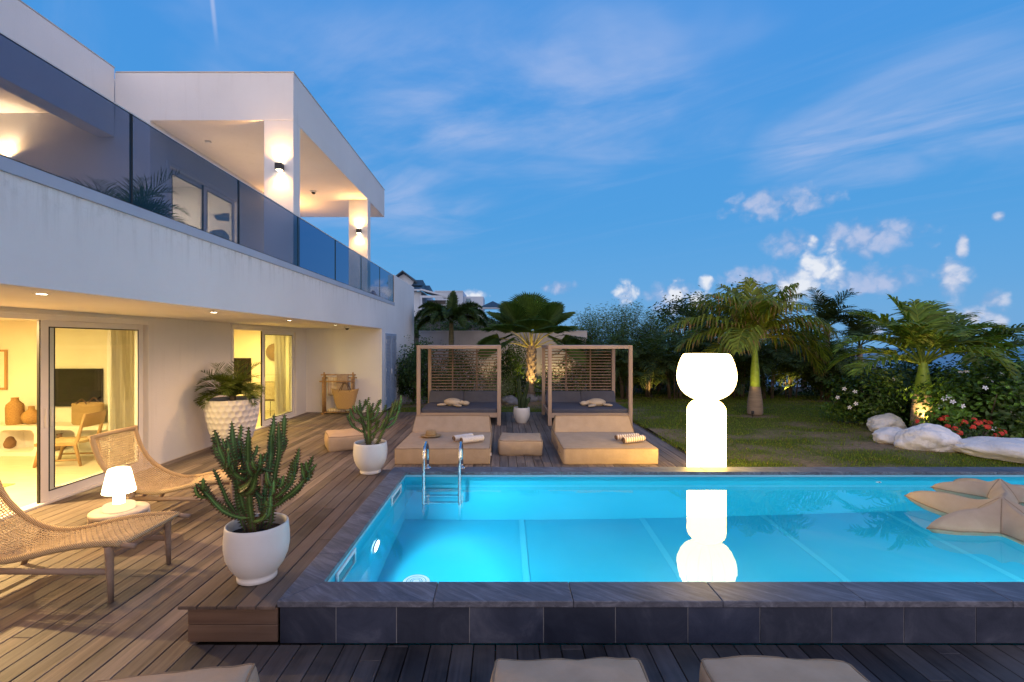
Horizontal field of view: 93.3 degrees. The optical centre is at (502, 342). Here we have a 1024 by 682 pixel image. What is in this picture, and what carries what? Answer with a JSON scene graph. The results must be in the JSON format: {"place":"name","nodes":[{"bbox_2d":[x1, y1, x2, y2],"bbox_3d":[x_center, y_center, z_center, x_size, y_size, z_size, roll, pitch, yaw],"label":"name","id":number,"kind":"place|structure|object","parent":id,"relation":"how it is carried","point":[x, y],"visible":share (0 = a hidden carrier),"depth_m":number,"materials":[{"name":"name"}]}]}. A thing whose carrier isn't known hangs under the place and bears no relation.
{"place":"outdoors","nodes":[
{"label":"outdoors","id":0,"kind":"place"},
{"bbox_2d":[197,317,813,681],"bbox_3d":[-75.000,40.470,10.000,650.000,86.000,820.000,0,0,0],"label":"ground","id":1,"kind":"structure","parent":0,"point":[278,642],"depth_m":9.74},
{"bbox_2d":[0,0,413,520],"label":"villa","id":2,"kind":"object","parent":1,"relation":"on","point":[160,213],"visible":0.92,"depth_m":7.51,"materials":[{"name":"white paint"}]},
{"bbox_2d":[0,350,7,389],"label":"framed picture","id":3,"kind":"object","parent":2,"relation":"attached to","point":[3,369],"visible":1,"depth_m":8.97,"materials":[{"name":"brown wood"}]},
{"bbox_2d":[0,422,107,455],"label":"console","id":4,"kind":"object","parent":2,"relation":"on","point":[24,435],"visible":0.37,"depth_m":8.61,"materials":[{"name":"white paint"}]},
{"bbox_2d":[3,436,16,448],"bbox_3d":[-8.936,1.754,8.700,0.280,0.350,0.280,0,0,0],"label":"clay jug","id":5,"kind":"object","parent":4,"relation":"on","point":[10,442],"visible":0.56,"depth_m":8.66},
{"bbox_2d":[5,397,24,424],"bbox_3d":[-8.792,1.229,8.720,0.260,0.480,0.260,0,0,0],"label":"basket vase","id":6,"kind":"object","parent":4,"relation":"on","point":[14,408],"visible":0.98,"depth_m":8.64,"materials":[{"name":"wicker"}]},
{"bbox_2d":[20,406,36,423],"bbox_3d":[-8.524,1.309,8.750,0.290,0.320,0.290,0,0,0],"label":"round vase","id":7,"kind":"object","parent":4,"relation":"on","point":[29,416],"visible":0.86,"depth_m":8.66,"materials":[{"name":"ceramic"}]},
{"bbox_2d":[71,397,103,424],"bbox_3d":[-7.494,1.233,8.740,0.548,0.472,0.300,0,0,0],"label":"basket","id":8,"kind":"object","parent":4,"relation":"on","point":[79,409],"visible":0.69,"depth_m":8.61,"materials":[{"name":"wicker"}]},
{"bbox_2d":[33,410,105,467],"bbox_3d":[-7.169,1.580,8.057,0.786,0.850,0.576,0,0,-8],"label":"wooden chair","id":9,"kind":"object","parent":2,"relation":"on","point":[92,419],"visible":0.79,"depth_m":7.97,"materials":[{"name":"brown wood"}]},
{"bbox_2d":[0,310,151,520],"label":"sliding door","id":10,"kind":"structure","parent":2,"relation":"in","point":[47,492],"depth_m":6.16,"materials":[{"name":"white metal"}]},
{"bbox_2d":[55,369,102,405],"bbox_3d":[-8.020,0.830,8.972,1.200,0.700,0.049,0,0,0],"label":"television","id":11,"kind":"object","parent":2,"relation":"attached to","point":[74,385],"visible":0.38,"depth_m":8.95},
{"bbox_2d":[107,330,134,468],"bbox_3d":[-6.000,0.799,7.650,0.070,2.382,0.800,0,0,0],"label":"curtain","id":12,"kind":"object","parent":2,"relation":"hanging from","point":[121,374],"visible":0.62,"depth_m":7.57,"materials":[{"name":"beige fabric"}]},
{"bbox_2d":[234,358,250,381],"bbox_3d":[-7.735,0.800,14.271,0.630,0.700,0.049,0,0,0],"label":"television","id":13,"kind":"object","parent":2,"relation":"attached to","point":[248,360],"visible":0.35,"depth_m":14.25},
{"bbox_2d":[231,325,297,430],"bbox_3d":[-5.688,0.815,11.650,0.165,2.370,3.200,0,0,0],"label":"sliding door","id":14,"kind":"structure","parent":2,"relation":"in","point":[266,422],"depth_m":12.10,"materials":[{"name":"white metal"}]},
{"bbox_2d":[260,383,274,415],"bbox_3d":[-6.620,1.561,13.571,0.570,0.883,0.759,0,0,0],"label":"rope chair","id":15,"kind":"object","parent":2,"relation":"on","point":[269,390],"visible":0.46,"depth_m":13.77,"materials":[{"name":"wicker"}]},
{"bbox_2d":[265,343,274,360],"bbox_3d":[-6.720,0.280,14.240,0.526,0.526,0.044,0,0,0],"label":"woven wall disc","id":16,"kind":"object","parent":2,"relation":"attached to","point":[270,350],"visible":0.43,"depth_m":14.23,"materials":[{"name":"wicker"}]},
{"bbox_2d":[274,335,285,414],"bbox_3d":[-6.000,0.799,13.050,0.070,2.382,0.800,0,0,0],"label":"curtain","id":17,"kind":"object","parent":2,"relation":"hanging from","point":[280,374],"visible":0.82,"depth_m":12.97,"materials":[{"name":"beige fabric"}]},
{"bbox_2d":[385,333,396,407],"bbox_3d":[-3.434,0.830,14.990,0.078,2.220,1.420,0,0,0],"label":"louvred door","id":18,"kind":"structure","parent":2,"relation":"in","point":[388,392],"depth_m":14.92,"materials":[{"name":"blue paint"}]},
{"bbox_2d":[396,270,448,316],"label":"neighbour house","id":19,"kind":"structure","parent":1,"relation":"on","point":[420,296],"depth_m":46.76,"materials":[{"name":"paint"}]},
{"bbox_2d":[434,291,484,315],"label":"modern villa","id":20,"kind":"object","parent":1,"relation":"on","point":[462,296],"visible":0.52,"depth_m":60.78,"materials":[{"name":"paint"}]},
{"bbox_2d":[419,331,586,391],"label":"garden wall","id":21,"kind":"structure","parent":1,"relation":"on","point":[467,337],"depth_m":20.00,"materials":[{"name":"paint"}]},
{"bbox_2d":[565,303,613,388],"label":"bamboo","id":22,"kind":"object","parent":1,"relation":"on","point":[595,333],"visible":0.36,"depth_m":20.66,"materials":[{"name":"green plant"}]},
{"bbox_2d":[414,311,779,390],"bbox_3d":[-2.094,0.489,30.132,30.234,7.398,22.216,0,0,0],"label":"hillside scrub","id":23,"kind":"object","parent":1,"relation":"on","point":[468,325],"visible":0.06,"depth_m":35.47,"materials":[{"name":"green plant"}]},
{"bbox_2d":[587,320,644,391],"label":"hedge bush","id":24,"kind":"object","parent":1,"relation":"on","point":[618,342],"visible":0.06,"depth_m":20.05,"materials":[{"name":"green plant"}]},
{"bbox_2d":[598,296,647,389],"bbox_3d":[5.267,-0.042,21.269,2.048,4.224,2.184,0,0,-16],"label":"bamboo","id":25,"kind":"object","parent":1,"relation":"on","point":[617,319],"visible":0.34,"depth_m":21.03,"materials":[{"name":"green plant"}]},
{"bbox_2d":[623,306,674,389],"bbox_3d":[6.402,0.226,21.208,2.117,3.688,2.371,0,0,-20],"label":"bamboo","id":26,"kind":"object","parent":1,"relation":"on","point":[646,327],"visible":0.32,"depth_m":21.13,"materials":[{"name":"green plant"}]},
{"bbox_2d":[277,467,1023,650],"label":"swimming pool","id":27,"kind":"structure","parent":1,"relation":"in","point":[316,603],"depth_m":3.21,"materials":[{"name":"tile"}]},
{"bbox_2d":[422,441,465,484],"bbox_3d":[-0.787,1.988,6.433,0.565,1.355,0.435,0,0,0],"label":"pool ladder","id":28,"kind":"object","parent":27,"relation":"attached to","point":[425,450],"visible":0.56,"depth_m":6.27,"materials":[{"name":"metal"}]},
{"bbox_2d":[677,353,736,466],"bbox_3d":[2.927,1.076,6.945,0.804,1.848,0.804,0,0,0],"label":"floor lamp","id":29,"kind":"object","parent":27,"relation":"on","point":[706,381],"visible":0.93,"depth_m":6.70,"materials":[{"name":"plastic"}]},
{"bbox_2d":[640,313,696,391],"bbox_3d":[7.178,0.401,20.215,3.878,3.400,1.933,0,0,0],"label":"hedge bush","id":30,"kind":"object","parent":1,"relation":"on","point":[671,344],"visible":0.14,"depth_m":19.97,"materials":[{"name":"green plant"}]},
{"bbox_2d":[648,285,715,352],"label":"broadleaf tree","id":31,"kind":"object","parent":1,"relation":"on","point":[669,310],"visible":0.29,"depth_m":23.31,"materials":[{"name":"green plant"}]},
{"bbox_2d":[667,304,730,335],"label":"broadleaf tree","id":32,"kind":"object","parent":1,"relation":"on","point":[689,313],"visible":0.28,"depth_m":20.61,"materials":[{"name":"green plant"}]},
{"bbox_2d":[688,275,764,356],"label":"broadleaf tree","id":33,"kind":"object","parent":1,"relation":"on","point":[731,301],"visible":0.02,"depth_m":22.89,"materials":[{"name":"green plant"}]},
{"bbox_2d":[770,316,850,387],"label":"broadleaf tree","id":34,"kind":"object","parent":1,"relation":"on","point":[831,339],"visible":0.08,"depth_m":21.74,"materials":[{"name":"green plant"}]},
{"bbox_2d":[0,412,1023,681],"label":"deck","id":35,"kind":"structure","parent":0,"point":[66,628],"depth_m":3.31,"materials":[{"name":"brown wood"}]},
{"bbox_2d":[0,480,190,602],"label":"lounge chair","id":36,"kind":"object","parent":35,"relation":"on","point":[108,536],"visible":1,"depth_m":4.14,"materials":[{"name":"wicker"}]},
{"bbox_2d":[87,501,150,533],"bbox_3d":[-3.880,1.842,4.900,0.510,0.317,0.510,0,0,0],"label":"side table","id":37,"kind":"object","parent":35,"relation":"on","point":[97,515],"visible":0.49,"depth_m":4.80,"materials":[{"name":"white wood"}]},
{"bbox_2d":[101,466,136,512],"bbox_3d":[-3.885,1.473,4.900,0.284,0.420,0.284,0,0,0],"label":"table lamp","id":38,"kind":"object","parent":37,"relation":"on","point":[119,483],"visible":1,"depth_m":4.83,"materials":[{"name":"plastic"}]},
{"bbox_2d":[88,425,264,519],"bbox_3d":[-3.758,1.526,5.780,1.840,0.967,0.712,0,0,0],"label":"lounge chair","id":39,"kind":"object","parent":35,"relation":"on","point":[154,487],"visible":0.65,"depth_m":5.79,"materials":[{"name":"wicker"}]},
{"bbox_2d":[95,663,259,681],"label":"pouf","id":40,"kind":"object","parent":35,"relation":"on","point":[247,672],"visible":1,"depth_m":2.50,"materials":[{"name":"beige fabric"}]},
{"bbox_2d":[203,396,259,446],"bbox_3d":[-4.990,1.514,8.930,0.930,0.971,0.927,0,0,0],"label":"planter","id":41,"kind":"object","parent":35,"relation":"on","point":[221,414],"visible":0.64,"depth_m":8.59,"materials":[{"name":"ceramic"}]},
{"bbox_2d":[193,360,264,409],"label":"date palm","id":42,"kind":"object","parent":41,"relation":"in","point":[230,386],"visible":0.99,"depth_m":8.82,"materials":[{"name":"green plant"}]},
{"bbox_2d":[178,469,390,641],"bbox_3d":[-1.825,1.869,4.926,0.650,0.253,3.458,0,0,0],"label":"deck step","id":43,"kind":"object","parent":35,"relation":"on","point":[222,606],"visible":0.73,"depth_m":3.49,"materials":[{"name":"brown wood"}]},
{"bbox_2d":[191,414,316,585],"bbox_3d":[-1.879,1.147,3.577,0.832,1.193,0.747,0,0,38],"label":"potted cactus","id":44,"kind":"object","parent":43,"relation":"on","point":[255,548],"visible":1,"depth_m":3.46,"materials":[{"name":"plant"}]},
{"bbox_2d":[346,395,402,474],"bbox_3d":[-1.721,1.220,6.589,0.750,1.046,0.571,0,0,-30],"label":"potted cactus","id":45,"kind":"object","parent":43,"relation":"on","point":[370,454],"visible":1,"depth_m":6.42,"materials":[{"name":"white ceramic"}]},
{"bbox_2d":[319,372,356,414],"bbox_3d":[-4.610,1.415,13.620,0.980,1.170,0.360,0,0,0],"label":"towel rack","id":46,"kind":"object","parent":35,"relation":"on","point":[324,381],"visible":0.76,"depth_m":13.51,"materials":[{"name":"brown wood"}]},
{"bbox_2d":[328,377,336,395],"bbox_3d":[-4.795,1.229,13.674,0.275,0.524,0.076,0,0,0],"label":"hanging towel","id":47,"kind":"object","parent":46,"relation":"hanging from","point":[333,385],"visible":0.75,"depth_m":13.65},
{"bbox_2d":[337,374,348,389],"bbox_3d":[-4.487,1.164,13.574,0.319,0.574,0.076,0,0,0],"label":"hanging towel","id":48,"kind":"object","parent":46,"relation":"hanging from","point":[342,377],"visible":0.65,"depth_m":13.55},
{"bbox_2d":[331,382,358,409],"bbox_3d":[-4.350,1.470,13.360,0.770,0.741,0.208,0,0,0],"label":"beach bag","id":49,"kind":"object","parent":46,"relation":"hanging from","point":[344,399],"visible":0.97,"depth_m":13.29,"materials":[{"name":"wicker"}]},
{"bbox_2d":[324,428,372,451],"bbox_3d":[-2.980,1.850,9.342,0.858,0.320,0.852,0,0,-25],"label":"pouf","id":50,"kind":"object","parent":35,"relation":"on","point":[340,440],"visible":0.65,"depth_m":8.96,"materials":[{"name":"beige fabric"}]},
{"bbox_2d":[395,415,491,464],"bbox_3d":[-0.990,1.719,8.933,1.619,0.569,2.003,0,0,0],"label":"sun mattress","id":51,"kind":"object","parent":35,"relation":"on","point":[443,448],"visible":0.92,"depth_m":8.39,"materials":[{"name":"beige fabric"}]},
{"bbox_2d":[460,435,484,442],"bbox_3d":[-0.519,1.657,8.335,0.440,0.108,0.116,0,0,-33],"label":"rolled towel","id":52,"kind":"object","parent":51,"relation":"on","point":[475,438],"visible":0.91,"depth_m":8.29,"materials":[{"name":"white fabric"}]},
{"bbox_2d":[417,345,500,424],"bbox_3d":[-1.060,1.030,12.650,2.040,1.940,1.900,0,0,0],"label":"cabana daybed","id":53,"kind":"object","parent":35,"relation":"on","point":[482,401],"visible":0.93,"depth_m":13.05,"materials":[{"name":"brown wood"}]},
{"bbox_2d":[437,398,469,406],"bbox_3d":[-1.211,1.507,12.288,0.771,0.200,0.728,0,0,14],"label":"turtle cushion","id":54,"kind":"object","parent":53,"relation":"on","point":[456,402],"visible":0.98,"depth_m":12.16,"materials":[{"name":"fabric"}]},
{"bbox_2d":[498,432,542,455],"bbox_3d":[0.330,1.851,8.930,0.831,0.325,0.825,0,0,3],"label":"pouf","id":55,"kind":"object","parent":35,"relation":"on","point":[520,444],"visible":1,"depth_m":8.55,"materials":[{"name":"beige fabric"}]},
{"bbox_2d":[513,378,529,422],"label":"potted cactus","id":56,"kind":"object","parent":35,"relation":"on","point":[521,412],"visible":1,"depth_m":12.05,"materials":[{"name":"white ceramic"}]},
{"bbox_2d":[490,657,648,681],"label":"pouf","id":57,"kind":"object","parent":35,"relation":"on","point":[604,669],"visible":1,"depth_m":2.53,"materials":[{"name":"beige fabric"}]},
{"bbox_2d":[542,345,632,425],"bbox_3d":[2.120,1.030,12.610,2.040,1.940,1.900,0,0,0],"label":"cabana daybed","id":58,"kind":"object","parent":35,"relation":"on","point":[565,402],"visible":0.94,"depth_m":13.01,"materials":[{"name":"brown wood"}]},
{"bbox_2d":[579,398,612,406],"bbox_3d":[2.333,1.507,12.241,0.771,0.200,0.728,0,0,-10],"label":"turtle cushion","id":59,"kind":"object","parent":58,"relation":"on","point":[593,402],"visible":0.98,"depth_m":12.12,"materials":[{"name":"fabric"}]},
{"bbox_2d":[551,415,657,464],"bbox_3d":[1.780,1.720,8.932,1.619,0.568,2.005,0,0,0],"label":"sun mattress","id":60,"kind":"object","parent":35,"relation":"on","point":[583,440],"visible":0.9,"depth_m":8.38,"materials":[{"name":"beige fabric"}]},
{"bbox_2d":[621,435,645,442],"bbox_3d":[2.257,1.657,8.324,0.468,0.109,0.115,0,0,-27],"label":"rolled towel","id":61,"kind":"object","parent":60,"relation":"on","point":[630,439],"visible":1,"depth_m":8.27,"materials":[{"name":"beige fabric"}]},
{"bbox_2d":[699,655,869,681],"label":"pouf","id":62,"kind":"object","parent":35,"relation":"on","point":[751,668],"visible":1,"depth_m":2.54,"materials":[{"name":"beige fabric"}]},
{"bbox_2d":[21,0,1023,347],"label":"sky","id":63,"kind":"structure","parent":0,"point":[575,154],"materials":[{"name":"blue"}]},
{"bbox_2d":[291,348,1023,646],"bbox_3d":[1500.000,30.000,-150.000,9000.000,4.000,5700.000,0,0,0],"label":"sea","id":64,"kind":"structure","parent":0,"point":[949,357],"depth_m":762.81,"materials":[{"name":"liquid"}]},
{"bbox_2d":[334,481,1023,581],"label":"water","id":65,"kind":"structure","parent":0,"point":[657,531],"depth_m":4.58,"materials":[{"name":"liquid"}]},
{"bbox_2d":[904,491,1023,545],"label":"starfish float","id":66,"kind":"object","parent":65,"relation":"on","point":[1002,515],"visible":0.88,"depth_m":4.65,"materials":[{"name":"beige fabric"}]},
{"bbox_2d":[931,478,1023,505],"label":"starfish float","id":67,"kind":"object","parent":65,"relation":"on","point":[973,488],"visible":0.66,"depth_m":5.64,"materials":[{"name":"beige fabric"}]},
{"bbox_2d":[386,392,1022,466],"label":"lawn","id":68,"kind":"structure","parent":0,"point":[867,444],"depth_m":10.34,"materials":[{"name":"plant"}]},
{"bbox_2d":[394,335,444,404],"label":"shrub","id":69,"kind":"object","parent":68,"relation":"on","point":[407,378],"visible":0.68,"depth_m":15.88,"materials":[{"name":"green plant"}]},
{"bbox_2d":[414,290,487,388],"bbox_3d":[-1.974,-0.033,18.644,2.882,4.067,2.344,0,0,0],"label":"foxtail palm","id":70,"kind":"object","parent":68,"relation":"on","point":[452,310],"visible":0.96,"depth_m":18.35,"materials":[{"name":"green plant"}]},
{"bbox_2d":[423,340,489,394],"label":"shrub","id":71,"kind":"object","parent":68,"relation":"on","point":[457,372],"visible":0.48,"depth_m":17.35,"materials":[{"name":"green plant"}]},
{"bbox_2d":[472,362,518,400],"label":"variegated shrub","id":72,"kind":"object","parent":68,"relation":"on","point":[504,387],"visible":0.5,"depth_m":16.04,"materials":[{"name":"green plant"}]},
{"bbox_2d":[481,334,537,398],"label":"shrub","id":73,"kind":"object","parent":68,"relation":"on","point":[508,360],"visible":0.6,"depth_m":17.48,"materials":[{"name":"green plant"}]},
{"bbox_2d":[501,395,517,404],"bbox_3d":[0.229,1.903,15.968,0.648,0.373,0.816,0,0,0],"label":"boulder","id":74,"kind":"object","parent":68,"relation":"on","point":[510,400],"visible":0.73,"depth_m":15.69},
{"bbox_2d":[475,291,587,394],"bbox_3d":[1.032,0.031,17.386,4.167,3.938,3.700,0,0,0],"label":"fan palm","id":75,"kind":"object","parent":68,"relation":"on","point":[529,312],"visible":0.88,"depth_m":16.73,"materials":[{"name":"green plant"}]},
{"bbox_2d":[534,364,564,396],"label":"shrub","id":76,"kind":"object","parent":68,"relation":"on","point":[539,381],"visible":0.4,"depth_m":16.86,"materials":[{"name":"green plant"}]},
{"bbox_2d":[555,353,588,390],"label":"shrub","id":77,"kind":"object","parent":68,"relation":"on","point":[572,376],"visible":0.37,"depth_m":17.61,"materials":[{"name":"green plant"}]},
{"bbox_2d":[552,319,647,390],"bbox_3d":[3.627,0.609,18.060,3.508,2.928,3.952,0,0,15],"label":"areca palm","id":78,"kind":"object","parent":68,"relation":"on","point":[587,340],"visible":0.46,"depth_m":17.41,"materials":[{"name":"green plant"}]},
{"bbox_2d":[577,330,626,391],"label":"hedge bush","id":79,"kind":"object","parent":68,"relation":"on","point":[598,378],"visible":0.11,"depth_m":18.79,"materials":[{"name":"green plant"}]},
{"bbox_2d":[582,336,671,398],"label":"areca palm","id":80,"kind":"object","parent":68,"relation":"on","point":[621,378],"visible":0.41,"depth_m":17.26,"materials":[{"name":"green plant"}]},
{"bbox_2d":[600,328,678,397],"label":"areca palm","id":81,"kind":"object","parent":68,"relation":"on","point":[648,352],"visible":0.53,"depth_m":17.33,"materials":[{"name":"green plant"}]},
{"bbox_2d":[620,328,679,394],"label":"hedge bush","id":82,"kind":"object","parent":68,"relation":"on","point":[657,391],"visible":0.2,"depth_m":18.84,"materials":[{"name":"green plant"}]},
{"bbox_2d":[636,333,734,398],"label":"areca palm","id":83,"kind":"object","parent":68,"relation":"on","point":[665,368],"visible":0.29,"depth_m":17.18,"materials":[{"name":"green plant"}]},
{"bbox_2d":[647,328,742,396],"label":"areca palm","id":84,"kind":"object","parent":68,"relation":"on","point":[671,338],"visible":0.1,"depth_m":17.76,"materials":[{"name":"green plant"}]},
{"bbox_2d":[665,335,770,398],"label":"areca palm","id":85,"kind":"object","parent":68,"relation":"on","point":[745,373],"visible":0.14,"depth_m":16.86,"materials":[{"name":"green plant"}]},
{"bbox_2d":[664,277,840,414],"bbox_3d":[7.070,0.054,13.575,4.001,3.892,3.959,0,0,40],"label":"bottle palm","id":86,"kind":"object","parent":68,"relation":"on","point":[758,315],"visible":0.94,"depth_m":13.23,"materials":[{"name":"green plant"}]},
{"bbox_2d":[700,320,809,397],"bbox_3d":[8.785,0.568,18.081,3.656,3.010,3.646,0,0,-25],"label":"areca palm","id":87,"kind":"object","parent":68,"relation":"on","point":[738,373],"visible":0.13,"depth_m":17.78,"materials":[{"name":"green plant"}]},
{"bbox_2d":[737,340,800,395],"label":"hedge bush","id":88,"kind":"object","parent":68,"relation":"on","point":[776,392],"visible":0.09,"depth_m":18.72,"materials":[{"name":"green plant"}]},
{"bbox_2d":[732,329,834,398],"bbox_3d":[9.441,0.718,17.369,3.447,2.709,3.627,0,0,-13],"label":"areca palm","id":89,"kind":"object","parent":68,"relation":"on","point":[771,353],"visible":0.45,"depth_m":17.02,"materials":[{"name":"green plant"}]},
{"bbox_2d":[746,331,842,397],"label":"areca palm","id":90,"kind":"object","parent":68,"relation":"on","point":[791,378],"visible":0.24,"depth_m":17.52,"materials":[{"name":"green plant"}]},
{"bbox_2d":[792,348,848,396],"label":"hedge bush","id":91,"kind":"object","parent":68,"relation":"on","point":[810,391],"visible":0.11,"depth_m":18.43,"materials":[{"name":"green plant"}]},
{"bbox_2d":[782,341,870,399],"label":"areca palm","id":92,"kind":"object","parent":68,"relation":"on","point":[818,377],"visible":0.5,"depth_m":16.76,"materials":[{"name":"green plant"}]},
{"bbox_2d":[795,287,872,392],"bbox_3d":[13.084,-0.039,19.153,3.038,4.279,2.773,0,0,-44],"label":"coconut palm","id":93,"kind":"object","parent":68,"relation":"on","point":[824,311],"visible":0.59,"depth_m":18.78,"materials":[{"name":"green plant"}]},
{"bbox_2d":[802,348,887,398],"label":"areca palm","id":94,"kind":"object","parent":68,"relation":"on","point":[849,358],"visible":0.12,"depth_m":17.06,"materials":[{"name":"green plant"}]},
{"bbox_2d":[818,309,900,392],"bbox_3d":[13.635,0.424,18.478,2.804,3.351,2.766,0,0,0],"label":"coconut palm","id":95,"kind":"object","parent":68,"relation":"on","point":[858,327],"visible":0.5,"depth_m":18.15,"materials":[{"name":"green plant"}]},
{"bbox_2d":[814,360,939,426],"bbox_3d":[9.420,1.229,11.858,2.920,1.724,2.380,0,0,0],"label":"flowering shrub","id":96,"kind":"object","parent":68,"relation":"on","point":[858,405],"visible":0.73,"depth_m":11.63,"materials":[{"name":"green plant"}]},
{"bbox_2d":[866,413,906,431],"bbox_3d":[8.712,1.822,11.015,0.810,0.441,0.696,0,0,0],"label":"white rock","id":97,"kind":"object","parent":68,"relation":"on","point":[875,422],"visible":0.69,"depth_m":10.81,"materials":[{"name":"stone"}]},
{"bbox_2d":[872,427,902,443],"bbox_3d":[7.989,1.889,9.918,0.875,0.338,0.620,0,0,0],"label":"white rock","id":98,"kind":"object","parent":68,"relation":"on","point":[885,435],"visible":0.66,"depth_m":9.73,"materials":[{"name":"stone"}]},
{"bbox_2d":[838,347,969,410],"bbox_3d":[10.656,1.073,12.259,3.665,1.998,2.168,0,0,0],"label":"flowering shrub","id":99,"kind":"object","parent":68,"relation":"on","point":[914,372],"visible":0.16,"depth_m":12.19,"materials":[{"name":"green plant"}]},
{"bbox_2d":[825,294,1023,426],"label":"bottle palm","id":100,"kind":"object","parent":68,"relation":"on","point":[921,327],"visible":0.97,"depth_m":10.67,"materials":[{"name":"green plant"}]},
{"bbox_2d":[894,423,961,451],"bbox_3d":[8.119,1.796,9.227,1.075,0.523,0.724,0,0,0],"label":"white rock","id":101,"kind":"object","parent":68,"relation":"on","point":[928,437],"visible":0.87,"depth_m":9.02,"materials":[{"name":"stone"}]},
{"bbox_2d":[906,411,969,431],"bbox_3d":[9.012,1.734,9.937,1.070,0.653,0.900,0,0,-15],"label":"ixora","id":102,"kind":"object","parent":68,"relation":"on","point":[940,418],"visible":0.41,"depth_m":9.98,"materials":[{"name":"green plant"}]},
{"bbox_2d":[896,311,1023,372],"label":"bottle palm","id":103,"kind":"object","parent":68,"relation":"on","point":[1018,329],"visible":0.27,"depth_m":11.96,"materials":[{"name":"green plant"}]},
{"bbox_2d":[901,357,1023,437],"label":"flowering shrub","id":104,"kind":"object","parent":68,"relation":"on","point":[957,412],"visible":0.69,"depth_m":9.82,"materials":[{"name":"green plant"}]},
{"bbox_2d":[944,417,1009,438],"bbox_3d":[9.186,1.755,9.373,1.483,0.606,0.938,0,0,0],"label":"ixora","id":105,"kind":"object","parent":68,"relation":"on","point":[972,431],"visible":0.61,"depth_m":9.24,"materials":[{"name":"red plant"}]},
{"bbox_2d":[935,345,1023,437],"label":"flowering shrub","id":106,"kind":"object","parent":68,"relation":"on","point":[986,363],"visible":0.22,"depth_m":10.39,"materials":[{"name":"green plant"}]},
{"bbox_2d":[952,438,1023,463],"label":"white rock","id":107,"kind":"object","parent":68,"relation":"on","point":[1004,450],"visible":0.92,"depth_m":8.30,"materials":[{"name":"stone"}]},
{"bbox_2d":[967,436,1023,441],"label":"white rock","id":108,"kind":"object","parent":68,"relation":"on","point":[1015,439],"visible":0.2,"depth_m":8.81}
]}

